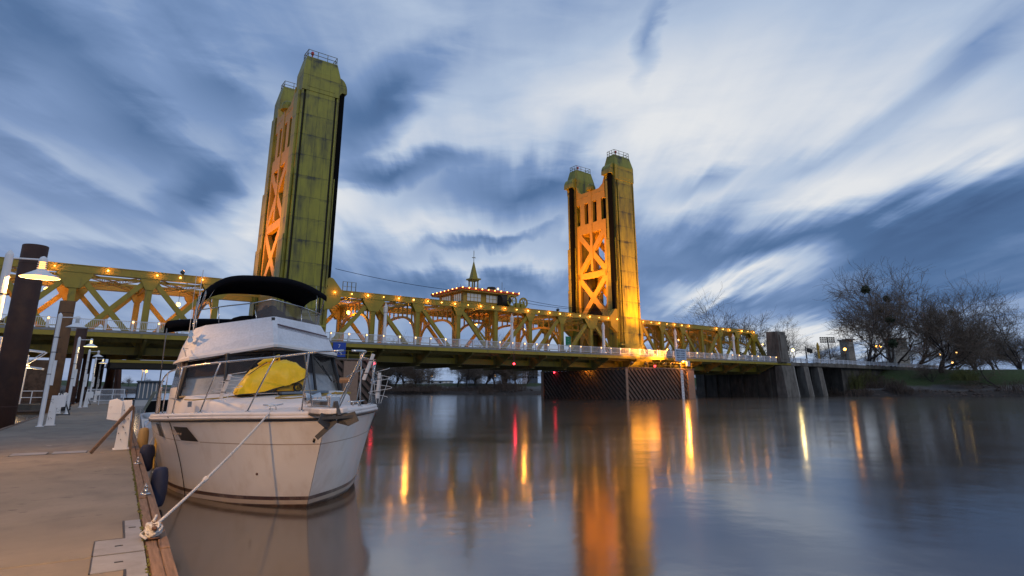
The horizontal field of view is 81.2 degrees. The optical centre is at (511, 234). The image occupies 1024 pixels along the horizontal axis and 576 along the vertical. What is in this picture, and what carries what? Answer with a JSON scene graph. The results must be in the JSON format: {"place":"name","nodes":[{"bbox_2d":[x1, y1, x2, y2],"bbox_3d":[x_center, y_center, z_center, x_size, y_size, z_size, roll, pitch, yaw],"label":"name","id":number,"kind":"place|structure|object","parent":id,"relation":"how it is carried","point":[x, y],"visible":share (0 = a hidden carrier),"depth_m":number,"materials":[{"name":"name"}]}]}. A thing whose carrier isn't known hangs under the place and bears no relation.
{"place":"outdoors","nodes":[
{"label":"outdoors","id":0,"kind":"place"},
{"bbox_2d":[60,380,171,395],"bbox_3d":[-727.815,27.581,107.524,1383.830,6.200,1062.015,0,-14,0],"label":"city riverbank","id":1,"kind":"structure","parent":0,"point":[123,386],"depth_m":224.63,"materials":[{"name":"soil"}]},
{"bbox_2d":[0,0,1023,384],"label":"sky","id":2,"kind":"structure","parent":0,"point":[772,147],"materials":[{"name":"blue"}]},
{"bbox_2d":[15,393,1023,575],"bbox_3d":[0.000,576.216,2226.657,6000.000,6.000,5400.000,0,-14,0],"label":"water","id":3,"kind":"structure","parent":0,"point":[482,485],"depth_m":10.80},
{"bbox_2d":[0,243,48,428],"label":"steel pile","id":4,"kind":"object","parent":3,"relation":"in","point":[19,325],"visible":0.88,"depth_m":23.13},
{"bbox_2d":[17,355,41,409],"bbox_3d":[-41.707,11.950,48.598,7.600,4.400,4.800,9,-17,-31],"label":"railing","id":5,"kind":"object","parent":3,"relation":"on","point":[33,406],"depth_m":47.78,"materials":[{"name":"metal"}]},
{"bbox_2d":[21,360,48,400],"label":"sea wall","id":6,"kind":"structure","parent":3,"relation":"in","point":[34,382],"depth_m":90.96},
{"bbox_2d":[26,349,46,369],"bbox_3d":[-43.464,8.480,44.913,13.554,3.029,1.720,9,-17,-31],"label":"gangway","id":7,"kind":"object","parent":6,"relation":"attached to","point":[37,351],"visible":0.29,"depth_m":47.45,"materials":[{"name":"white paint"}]},
{"bbox_2d":[38,300,75,415],"bbox_3d":[-29.272,8.946,38.196,0.872,9.450,0.872,9,-17,-31],"label":"steel pile","id":8,"kind":"object","parent":3,"relation":"in","point":[66,308],"visible":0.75,"depth_m":38.42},
{"bbox_2d":[65,328,87,404],"bbox_3d":[-38.714,12.787,52.667,0.852,9.200,0.852,9,-17,-31],"label":"steel pile","id":9,"kind":"object","parent":3,"relation":"in","point":[81,333],"visible":0.61,"depth_m":52.87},
{"bbox_2d":[76,354,92,402],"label":"steel pile","id":10,"kind":"object","parent":3,"relation":"in","point":[82,376],"visible":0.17,"depth_m":66.86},
{"bbox_2d":[0,399,178,575],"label":"dock","id":11,"kind":"object","parent":3,"relation":"on","point":[71,504],"visible":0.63,"depth_m":7.21,"materials":[{"name":"concrete"}]},
{"bbox_2d":[0,250,59,348],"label":"dock lamp","id":12,"kind":"object","parent":11,"relation":"on","point":[40,272],"visible":1,"depth_m":12.25,"materials":[{"name":"metal"}]},
{"bbox_2d":[44,394,66,425],"bbox_3d":[-17.130,6.569,22.428,0.524,1.119,0.260,9,-17,-31],"label":"power pedestal","id":13,"kind":"object","parent":11,"relation":"on","point":[57,401],"visible":1,"depth_m":22.36,"materials":[{"name":"white paint"}]},
{"bbox_2d":[35,313,86,426],"bbox_3d":[-16.718,4.987,22.300,0.992,4.120,0.695,20,-24,-53],"label":"dock lamp","id":14,"kind":"object","parent":11,"relation":"on","point":[49,381],"visible":1,"depth_m":22.14,"materials":[{"name":"metal"}]},
{"bbox_2d":[56,393,67,413],"bbox_3d":[-24.741,9.224,32.779,0.524,1.119,0.260,9,-17,-31],"label":"power pedestal","id":15,"kind":"object","parent":11,"relation":"on","point":[58,410],"visible":0.38,"depth_m":32.61,"materials":[{"name":"white paint"}]},
{"bbox_2d":[64,337,96,413],"bbox_3d":[-23.630,7.693,32.850,0.992,4.120,0.695,20,-24,-53],"label":"dock lamp","id":16,"kind":"object","parent":11,"relation":"on","point":[74,373],"visible":0.98,"depth_m":32.72,"materials":[{"name":"metal"}]},
{"bbox_2d":[83,391,93,406],"bbox_3d":[-31.019,12.030,43.718,0.524,1.119,0.260,9,-17,-31],"label":"power pedestal","id":17,"kind":"object","parent":11,"relation":"on","point":[89,395],"visible":0.94,"depth_m":43.65,"materials":[{"name":"white paint"}]},
{"bbox_2d":[78,349,102,407],"bbox_3d":[-30.649,10.442,43.564,0.992,4.120,0.695,20,-24,-53],"label":"dock lamp","id":18,"kind":"object","parent":11,"relation":"on","point":[86,377],"visible":1,"depth_m":43.41,"materials":[{"name":"metal"}]},
{"bbox_2d":[88,357,105,401],"bbox_3d":[-38.258,13.421,55.178,0.992,4.120,0.695,20,-24,-53],"label":"dock lamp","id":19,"kind":"object","parent":11,"relation":"on","point":[92,381],"visible":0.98,"depth_m":55.08,"materials":[{"name":"metal"}]},
{"bbox_2d":[96,363,106,390],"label":"dock lamp","id":20,"kind":"object","parent":11,"relation":"on","point":[98,381],"visible":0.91,"depth_m":67.85,"materials":[{"name":"metal"}]},
{"bbox_2d":[87,389,124,404],"bbox_3d":[-34.066,13.563,50.011,2.661,1.276,0.070,9,-17,-31],"label":"railing","id":21,"kind":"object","parent":11,"relation":"on","point":[99,396],"depth_m":49.99,"materials":[{"name":"metal"}]},
{"bbox_2d":[89,405,134,453],"bbox_3d":[-8.681,4.261,13.131,0.290,0.977,0.923,-4,-15,17],"label":"timber brace","id":22,"kind":"object","parent":11,"relation":"on","point":[112,429],"visible":1,"depth_m":13.28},
{"bbox_2d":[107,398,132,449],"bbox_3d":[-8.990,4.321,13.666,0.524,1.119,0.260,9,-17,-31],"label":"power pedestal","id":23,"kind":"object","parent":11,"relation":"on","point":[117,409],"visible":0.89,"depth_m":13.59,"materials":[{"name":"white paint"}]},
{"bbox_2d":[140,483,150,494],"bbox_3d":[-4.764,3.306,7.769,0.110,0.117,0.266,9,-17,-31],"label":"dock cleat","id":24,"kind":"object","parent":11,"relation":"on","point":[145,491],"visible":1,"depth_m":7.71,"materials":[{"name":"silver metal"}]},
{"bbox_2d":[146,521,159,539],"bbox_3d":[-3.307,2.726,5.510,0.110,0.117,0.364,9,-17,-31],"label":"dock cleat","id":25,"kind":"object","parent":11,"relation":"on","point":[154,528],"visible":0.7,"depth_m":5.43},
{"bbox_2d":[139,408,273,539],"bbox_3d":[-3.676,2.807,7.622,0.207,1.003,4.479,2,-15,-9],"label":"mooring rope","id":26,"kind":"object","parent":25,"relation":"attached to","point":[148,532],"visible":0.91,"depth_m":6.00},
{"bbox_2d":[91,354,105,399],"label":"steel pile","id":27,"kind":"object","parent":3,"relation":"in","point":[99,359],"visible":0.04,"depth_m":74.05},
{"bbox_2d":[102,359,116,398],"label":"steel pile","id":28,"kind":"object","parent":3,"relation":"in","point":[109,379],"visible":0.28,"depth_m":78.49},
{"bbox_2d":[100,359,121,397],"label":"mooring dolphin","id":29,"kind":"object","parent":3,"relation":"in","point":[117,379],"visible":0.21,"depth_m":96.44,"materials":[{"name":"metal"}]},
{"bbox_2d":[75,389,162,401],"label":"floating walkway","id":30,"kind":"structure","parent":3,"relation":"on","point":[126,398],"depth_m":81.53,"materials":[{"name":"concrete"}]},
{"bbox_2d":[133,381,163,405],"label":"houseboat","id":31,"kind":"object","parent":3,"relation":"on","point":[145,390],"visible":0.75,"depth_m":67.23,"materials":[{"name":"grey"}]},
{"bbox_2d":[140,391,169,427],"bbox_3d":[-15.103,7.926,26.196,2.100,2.062,6.141,9,-17,-31],"label":"motorboat","id":32,"kind":"object","parent":3,"relation":"on","point":[149,408],"visible":0.11,"depth_m":26.25,"materials":[{"name":"white paint"}]},
{"bbox_2d":[148,270,380,506],"bbox_3d":[-5.370,3.174,13.284,4.349,5.254,11.005,7,-16,-32],"label":"cabin cruiser","id":33,"kind":"object","parent":3,"relation":"on","point":[281,451],"visible":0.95,"depth_m":10.91,"materials":[{"name":"white"}]},
{"bbox_2d":[137,421,149,448],"bbox_3d":[-9.574,5.145,15.639,0.377,1.004,0.260,9,-17,-31],"label":"fender","id":34,"kind":"object","parent":33,"relation":"hanging from","point":[143,437],"visible":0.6,"depth_m":15.49,"materials":[{"name":"yellow"}]},
{"bbox_2d":[139,434,154,471],"bbox_3d":[-7.761,4.489,12.838,0.397,1.123,0.300,9,-17,-31],"label":"fender","id":35,"kind":"object","parent":33,"relation":"hanging from","point":[147,451],"visible":0.57,"depth_m":12.67,"materials":[{"name":"blue fabric"}]},
{"bbox_2d":[144,420,153,444],"bbox_3d":[-11.318,6.561,20.100,1.900,1.677,5.241,9,-17,-31],"label":"motorboat","id":36,"kind":"object","parent":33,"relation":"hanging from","point":[148,426],"visible":0.04,"depth_m":18.09,"materials":[{"name":"grey"}]},
{"bbox_2d":[150,467,168,506],"bbox_3d":[-5.805,4.137,9.808,0.260,0.620,0.260,9,-17,-31],"label":"fender","id":37,"kind":"object","parent":33,"relation":"hanging from","point":[159,481],"visible":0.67,"depth_m":9.74,"materials":[{"name":"blue fabric"}]},
{"bbox_2d":[171,367,179,387],"bbox_3d":[-8.126,3.431,14.490,0.064,0.542,2.550,9,-17,-31],"label":"side window","id":38,"kind":"structure","parent":33,"relation":"in","point":[176,377],"depth_m":14.67,"materials":[{"name":"black"}]},
{"bbox_2d":[212,371,246,400],"bbox_3d":[-5.145,2.747,10.857,0.563,0.518,0.403,3,-15,-12],"label":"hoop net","id":39,"kind":"object","parent":33,"relation":"attached to","point":[241,379],"visible":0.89,"depth_m":10.87,"materials":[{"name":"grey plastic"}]},
{"bbox_2d":[184,390,345,400],"bbox_3d":[-4.662,3.190,11.936,3.244,0.140,2.068,7,-16,-32],"label":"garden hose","id":40,"kind":"object","parent":33,"relation":"on","point":[279,397],"visible":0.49,"depth_m":11.46,"materials":[{"name":"brown"}]},
{"bbox_2d":[233,354,308,394],"bbox_3d":[-4.822,2.800,12.016,1.390,0.778,0.637,7,-16,-32],"label":"covered dinghy","id":41,"kind":"object","parent":33,"relation":"on","point":[285,376],"visible":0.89,"depth_m":11.80,"materials":[{"name":"yellow"}]},
{"bbox_2d":[370,368,391,402],"bbox_3d":[-2.693,3.082,12.240,0.482,0.714,0.394,9,-17,-31],"label":"hoop net","id":42,"kind":"object","parent":33,"relation":"attached to","point":[375,394],"visible":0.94,"depth_m":12.23,"materials":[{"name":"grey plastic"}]},
{"bbox_2d":[335,350,375,403],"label":"bridge pier","id":43,"kind":"structure","parent":3,"relation":"in","point":[346,366],"depth_m":74.57,"materials":[{"name":"concrete"}]},
{"bbox_2d":[249,49,346,329],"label":"bridge tower","id":44,"kind":"structure","parent":43,"relation":"on","point":[297,223],"depth_m":84.90,"materials":[{"name":"metal"}]},
{"bbox_2d":[0,257,329,360],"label":"approach span","id":45,"kind":"object","parent":44,"relation":"attached to","point":[74,283],"visible":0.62,"depth_m":68.51,"materials":[{"name":"green paint"}]},
{"bbox_2d":[106,360,176,369],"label":"maintenance platform","id":46,"kind":"structure","parent":45,"relation":"hanging from","point":[136,364],"depth_m":66.45,"materials":[{"name":"green paint"}]},
{"bbox_2d":[333,342,345,356],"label":"number sign","id":47,"kind":"object","parent":43,"relation":"hanging from","point":[339,346],"visible":0.59,"depth_m":76.68,"materials":[{"name":"blue"}]},
{"bbox_2d":[322,278,639,371],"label":"lift span","id":48,"kind":"object","parent":43,"relation":"on","point":[416,354],"visible":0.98,"depth_m":96.16,"materials":[{"name":"green paint"}]},
{"bbox_2d":[381,303,387,342],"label":"street lamp","id":49,"kind":"object","parent":48,"relation":"on","point":[385,311],"visible":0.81,"depth_m":82.98,"materials":[{"name":"metal"}]},
{"bbox_2d":[431,257,529,347],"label":"operator house","id":50,"kind":"structure","parent":48,"relation":"on","point":[488,295],"depth_m":101.12,"materials":[{"name":"gold metal"}]},
{"bbox_2d":[453,293,461,300],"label":"window","id":51,"kind":"structure","parent":50,"relation":"in","point":[457,297],"depth_m":99.44,"materials":[{"name":"grey"}]},
{"bbox_2d":[335,268,610,310],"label":"power cable","id":52,"kind":"object","parent":50,"relation":"attached to","point":[456,290],"visible":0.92,"depth_m":105.14,"materials":[{"name":"black metal"}]},
{"bbox_2d":[467,293,480,301],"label":"window","id":53,"kind":"structure","parent":50,"relation":"in","point":[470,296],"depth_m":99.25,"materials":[{"name":"grey"}]},
{"bbox_2d":[486,295,496,303],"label":"window","id":54,"kind":"structure","parent":50,"relation":"in","point":[489,298],"depth_m":101.30,"materials":[{"name":"grey"}]},
{"bbox_2d":[509,314,513,348],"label":"street lamp","id":55,"kind":"object","parent":48,"relation":"on","point":[511,327],"visible":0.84,"depth_m":95.72,"materials":[{"name":"metal"}]},
{"bbox_2d":[565,336,570,344],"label":"street sign","id":56,"kind":"object","parent":48,"relation":"attached to","point":[568,340],"visible":0.98,"depth_m":104.89,"materials":[{"name":"teal"}]},
{"bbox_2d":[601,323,604,351],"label":"street lamp","id":57,"kind":"object","parent":48,"relation":"on","point":[603,334],"visible":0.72,"depth_m":107.60,"materials":[{"name":"metal"}]},
{"bbox_2d":[541,362,695,399],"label":"bridge pier","id":58,"kind":"structure","parent":3,"relation":"in","point":[626,383],"depth_m":108.97,"materials":[{"name":"concrete"}]},
{"bbox_2d":[564,149,646,369],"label":"bridge tower","id":59,"kind":"structure","parent":58,"relation":"on","point":[605,210],"depth_m":122.70,"materials":[{"name":"metal"}]},
{"bbox_2d":[605,320,790,374],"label":"approach span","id":60,"kind":"object","parent":58,"relation":"on","point":[708,364],"visible":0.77,"depth_m":130.12,"materials":[{"name":"green paint"}]},
{"bbox_2d":[673,329,676,356],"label":"street lamp","id":61,"kind":"object","parent":60,"relation":"on","point":[675,338],"visible":0.69,"depth_m":119.43,"materials":[{"name":"metal"}]},
{"bbox_2d":[732,334,736,359],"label":"street lamp","id":62,"kind":"object","parent":60,"relation":"on","point":[733,341],"visible":0.8,"depth_m":130.65,"materials":[{"name":"metal"}]},
{"bbox_2d":[766,331,789,361],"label":"concrete pylon","id":63,"kind":"object","parent":60,"relation":"on","point":[776,343],"visible":0.89,"depth_m":138.44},
{"bbox_2d":[675,349,689,398],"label":"river sign","id":64,"kind":"object","parent":3,"relation":"in","point":[680,355],"visible":1,"depth_m":111.39,"materials":[{"name":"metal"}]},
{"bbox_2d":[696,366,800,396],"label":"concrete bent","id":65,"kind":"object","parent":3,"relation":"in","point":[777,381],"visible":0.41,"depth_m":140.91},
{"bbox_2d":[794,366,813,396],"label":"concrete bent","id":66,"kind":"object","parent":3,"relation":"in","point":[804,381],"visible":0.15,"depth_m":141.38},
{"bbox_2d":[529,371,537,382],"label":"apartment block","id":67,"kind":"structure","parent":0,"point":[534,379],"depth_m":301.32,"materials":[{"name":"concrete"}]},
{"bbox_2d":[372,369,1023,396],"bbox_3d":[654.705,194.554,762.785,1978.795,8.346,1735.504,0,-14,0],"label":"riverbank","id":68,"kind":"structure","parent":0,"point":[1007,375],"depth_m":153.74,"materials":[{"name":"soil"}]},
{"bbox_2d":[375,336,395,387],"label":"bare tree","id":69,"kind":"object","parent":68,"relation":"on","point":[379,370],"visible":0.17,"depth_m":200.72,"materials":[{"name":"brown plant"}]},
{"bbox_2d":[371,340,422,386],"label":"bare tree","id":70,"kind":"object","parent":68,"relation":"on","point":[385,381],"visible":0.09,"depth_m":209.37,"materials":[{"name":"brown plant"}]},
{"bbox_2d":[382,330,415,387],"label":"bare tree","id":71,"kind":"object","parent":68,"relation":"on","point":[399,373],"visible":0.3,"depth_m":198.29,"materials":[{"name":"brown plant"}]},
{"bbox_2d":[391,367,438,387],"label":"bare tree","id":72,"kind":"object","parent":68,"relation":"on","point":[415,377],"visible":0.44,"depth_m":200.53,"materials":[{"name":"brown plant"}]},
{"bbox_2d":[404,381,453,383],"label":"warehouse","id":73,"kind":"structure","parent":68,"relation":"on","point":[440,382],"depth_m":407.75,"materials":[{"name":"concrete"}]},
{"bbox_2d":[418,368,443,388],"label":"bare tree","id":74,"kind":"object","parent":68,"relation":"on","point":[432,373],"visible":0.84,"depth_m":196.64,"materials":[{"name":"brown plant"}]},
{"bbox_2d":[374,383,528,390],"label":"brushwood","id":75,"kind":"object","parent":68,"relation":"on","point":[476,387],"visible":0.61,"depth_m":192.07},
{"bbox_2d":[445,368,475,386],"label":"bare tree","id":76,"kind":"object","parent":68,"relation":"on","point":[454,372],"visible":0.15,"depth_m":206.04,"materials":[{"name":"brown plant"}]},
{"bbox_2d":[456,369,481,388],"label":"bare tree","id":77,"kind":"object","parent":68,"relation":"on","point":[467,372],"visible":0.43,"depth_m":198.61,"materials":[{"name":"brown plant"}]},
{"bbox_2d":[452,369,497,386],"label":"bare tree","id":78,"kind":"object","parent":68,"relation":"on","point":[469,379],"visible":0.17,"depth_m":207.37,"materials":[{"name":"brown plant"}]},
{"bbox_2d":[470,342,507,388],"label":"bare tree","id":79,"kind":"object","parent":68,"relation":"on","point":[491,372],"visible":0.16,"depth_m":187.97,"materials":[{"name":"brown plant"}]},
{"bbox_2d":[473,334,505,384],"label":"bare tree","id":80,"kind":"object","parent":68,"relation":"on","point":[489,378],"visible":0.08,"depth_m":196.41,"materials":[{"name":"brown plant"}]},
{"bbox_2d":[474,338,537,387],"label":"bare tree","id":81,"kind":"object","parent":68,"relation":"on","point":[502,376],"visible":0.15,"depth_m":196.50,"materials":[{"name":"brown plant"}]},
{"bbox_2d":[497,347,534,382],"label":"bare tree","id":82,"kind":"object","parent":68,"relation":"on","point":[512,375],"visible":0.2,"depth_m":194.58,"materials":[{"name":"brown plant"}]},
{"bbox_2d":[524,346,540,383],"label":"bare tree","id":83,"kind":"object","parent":68,"relation":"on","point":[534,374],"visible":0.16,"depth_m":205.44,"materials":[{"name":"brown plant"}]},
{"bbox_2d":[373,369,1023,395],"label":"brushwood","id":84,"kind":"object","parent":68,"relation":"on","point":[895,388],"visible":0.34,"depth_m":153.50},
{"bbox_2d":[374,389,1023,396],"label":"riprap","id":85,"kind":"object","parent":68,"relation":"on","point":[954,394],"visible":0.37,"depth_m":143.69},
{"bbox_2d":[676,289,781,358],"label":"bare tree","id":86,"kind":"object","parent":68,"relation":"on","point":[726,346],"visible":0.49,"depth_m":205.67,"materials":[{"name":"brown plant"}]},
{"bbox_2d":[760,315,823,360],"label":"bare tree","id":87,"kind":"object","parent":68,"relation":"on","point":[792,344],"visible":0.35,"depth_m":202.94,"materials":[{"name":"brown plant"}]},
{"bbox_2d":[796,367,827,395],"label":"concrete bent","id":88,"kind":"object","parent":68,"relation":"on","point":[818,383],"visible":0.16,"depth_m":145.16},
{"bbox_2d":[819,337,834,360],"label":"stadium light","id":89,"kind":"object","parent":68,"relation":"on","point":[822,339],"visible":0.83,"depth_m":325.51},
{"bbox_2d":[802,331,858,362],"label":"bare tree","id":90,"kind":"object","parent":68,"relation":"on","point":[824,356],"visible":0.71,"depth_m":208.59,"materials":[{"name":"brown plant"}]},
{"bbox_2d":[782,358,948,394],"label":"viaduct","id":91,"kind":"object","parent":68,"relation":"on","point":[835,376],"visible":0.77,"depth_m":153.41,"materials":[{"name":"concrete"}]},
{"bbox_2d":[805,346,812,362],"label":"traffic signal","id":92,"kind":"object","parent":91,"relation":"on","point":[809,350],"visible":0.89,"depth_m":160.29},
{"bbox_2d":[837,339,855,364],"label":"concrete pylon","id":93,"kind":"object","parent":91,"relation":"on","point":[851,354],"visible":0.39,"depth_m":212.19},
{"bbox_2d":[829,263,926,365],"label":"bare tree","id":94,"kind":"object","parent":68,"relation":"on","point":[887,342],"visible":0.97,"depth_m":164.30,"materials":[{"name":"brown plant"}]},
{"bbox_2d":[812,259,983,368],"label":"bare tree","id":95,"kind":"object","parent":68,"relation":"on","point":[889,359],"visible":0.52,"depth_m":178.52,"materials":[{"name":"brown plant"}]},
{"bbox_2d":[885,338,910,366],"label":"concrete pylon","id":96,"kind":"object","parent":68,"relation":"on","point":[902,354],"visible":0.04,"depth_m":221.13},
{"bbox_2d":[847,364,978,389],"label":"green brush","id":97,"kind":"object","parent":68,"relation":"on","point":[962,375],"visible":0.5,"depth_m":151.26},
{"bbox_2d":[885,337,941,367],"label":"bare tree","id":98,"kind":"object","parent":68,"relation":"on","point":[911,360],"visible":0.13,"depth_m":240.69,"materials":[{"name":"brown plant"}]},
{"bbox_2d":[911,351,952,381],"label":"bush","id":99,"kind":"object","parent":68,"relation":"on","point":[927,370],"visible":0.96,"depth_m":154.89,"materials":[{"name":"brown plant"}]},
{"bbox_2d":[869,256,1023,379],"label":"bare tree","id":100,"kind":"object","parent":68,"relation":"on","point":[970,336],"visible":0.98,"depth_m":154.68,"materials":[{"name":"brown plant"}]},
{"bbox_2d":[905,285,996,369],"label":"bare tree","id":101,"kind":"object","parent":68,"relation":"on","point":[955,334],"visible":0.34,"depth_m":171.80,"materials":[{"name":"brown plant"}]},
{"bbox_2d":[902,269,1008,367],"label":"bare tree","id":102,"kind":"object","parent":68,"relation":"on","point":[925,347],"visible":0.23,"depth_m":180.11,"materials":[{"name":"brown plant"}]},
{"bbox_2d":[933,347,986,368],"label":"bare tree","id":103,"kind":"object","parent":68,"relation":"on","point":[953,356],"visible":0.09,"depth_m":236.66,"materials":[{"name":"brown plant"}]},
{"bbox_2d":[934,343,1014,388],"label":"bare tree","id":104,"kind":"object","parent":68,"relation":"on","point":[974,381],"visible":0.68,"depth_m":148.94,"materials":[{"name":"brown plant"}]},
{"bbox_2d":[934,321,1017,369],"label":"bare tree","id":105,"kind":"object","parent":68,"relation":"on","point":[954,361],"visible":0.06,"depth_m":236.13,"materials":[{"name":"brown plant"}]},
{"bbox_2d":[953,309,1015,369],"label":"bare tree","id":106,"kind":"object","parent":68,"relation":"on","point":[984,343],"visible":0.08,"depth_m":197.17,"materials":[{"name":"brown plant"}]},
{"bbox_2d":[963,278,1023,368],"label":"bare tree","id":107,"kind":"object","parent":68,"relation":"on","point":[1019,366],"visible":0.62,"depth_m":172.00,"materials":[{"name":"brown plant"}]},
{"bbox_2d":[978,350,1013,369],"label":"bare tree","id":108,"kind":"object","parent":68,"relation":"on","point":[996,359],"visible":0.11,"depth_m":238.21,"materials":[{"name":"brown plant"}]},
{"bbox_2d":[995,336,1023,368],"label":"bare tree","id":109,"kind":"object","parent":68,"relation":"on","point":[1016,363],"visible":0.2,"depth_m":243.99,"materials":[{"name":"brown plant"}]},
{"bbox_2d":[856,347,885,365],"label":"bare tree","id":110,"kind":"object","parent":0,"point":[864,359],"visible":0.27,"depth_m":241.64,"materials":[{"name":"brown plant"}]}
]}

